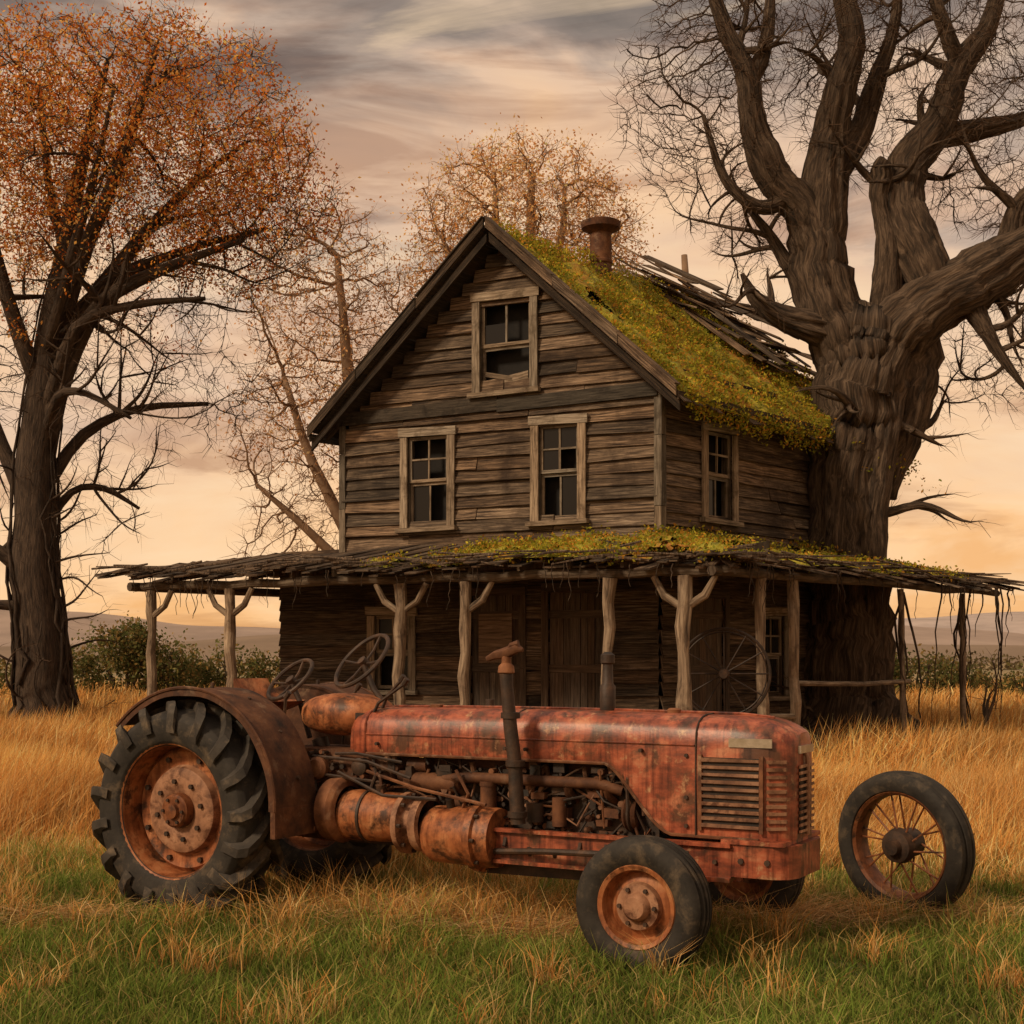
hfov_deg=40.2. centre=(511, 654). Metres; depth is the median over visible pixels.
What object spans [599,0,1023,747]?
gnarled oak tree
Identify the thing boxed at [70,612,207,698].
bush
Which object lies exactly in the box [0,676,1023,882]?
dry tall grass
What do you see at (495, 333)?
window panes
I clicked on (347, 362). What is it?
bare autumn tree
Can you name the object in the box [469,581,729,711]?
plank doors
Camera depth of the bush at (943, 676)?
43.59 m
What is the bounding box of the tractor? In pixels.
[91,633,819,971]
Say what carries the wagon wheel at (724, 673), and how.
on the wooden farmhouse
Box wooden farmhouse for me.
[91,215,1023,768]
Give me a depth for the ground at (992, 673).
8.07 m
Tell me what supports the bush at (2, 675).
on the ground at (992, 673)
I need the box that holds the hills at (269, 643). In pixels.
[0,634,1023,663]
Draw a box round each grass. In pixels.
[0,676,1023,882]
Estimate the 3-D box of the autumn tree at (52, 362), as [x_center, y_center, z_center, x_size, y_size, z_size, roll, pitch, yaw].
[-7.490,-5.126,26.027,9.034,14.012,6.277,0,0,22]
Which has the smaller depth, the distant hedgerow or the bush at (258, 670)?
the bush at (258, 670)
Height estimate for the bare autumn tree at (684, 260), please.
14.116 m
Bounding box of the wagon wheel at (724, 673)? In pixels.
[677,627,771,712]
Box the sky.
[0,0,1023,627]
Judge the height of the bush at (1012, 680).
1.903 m
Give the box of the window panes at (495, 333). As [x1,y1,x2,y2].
[379,323,778,690]
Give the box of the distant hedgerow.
[74,648,1023,670]
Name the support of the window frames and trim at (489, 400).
in the wooden farmhouse
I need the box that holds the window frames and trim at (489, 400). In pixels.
[339,286,805,700]
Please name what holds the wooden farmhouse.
on the ground at (992, 673)
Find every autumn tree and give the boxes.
[0,0,361,724]
[209,169,422,602]
[369,112,666,320]
[681,254,761,340]
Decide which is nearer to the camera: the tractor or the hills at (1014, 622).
the tractor
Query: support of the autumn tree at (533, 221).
on the ground at (992, 673)
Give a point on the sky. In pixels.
(401, 78)
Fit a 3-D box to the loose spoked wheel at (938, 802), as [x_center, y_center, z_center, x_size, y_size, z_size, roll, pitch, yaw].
[2.705,1.312,9.687,0.280,1.024,1.024,-7,4,-40]
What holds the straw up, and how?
on the ground at (992, 673)
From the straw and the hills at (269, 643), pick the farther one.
the hills at (269, 643)
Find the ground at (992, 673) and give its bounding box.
[0,663,1023,1023]
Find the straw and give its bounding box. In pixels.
[0,856,1023,951]
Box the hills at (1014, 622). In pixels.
[896,612,1023,633]
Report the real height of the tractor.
1.975 m
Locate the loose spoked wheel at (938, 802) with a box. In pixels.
[838,770,975,913]
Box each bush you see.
[0,657,11,696]
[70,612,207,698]
[162,637,280,687]
[893,649,1004,697]
[996,666,1023,699]
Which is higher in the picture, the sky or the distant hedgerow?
the sky
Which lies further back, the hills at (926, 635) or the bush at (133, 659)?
the hills at (926, 635)
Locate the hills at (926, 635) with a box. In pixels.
[0,610,1023,645]

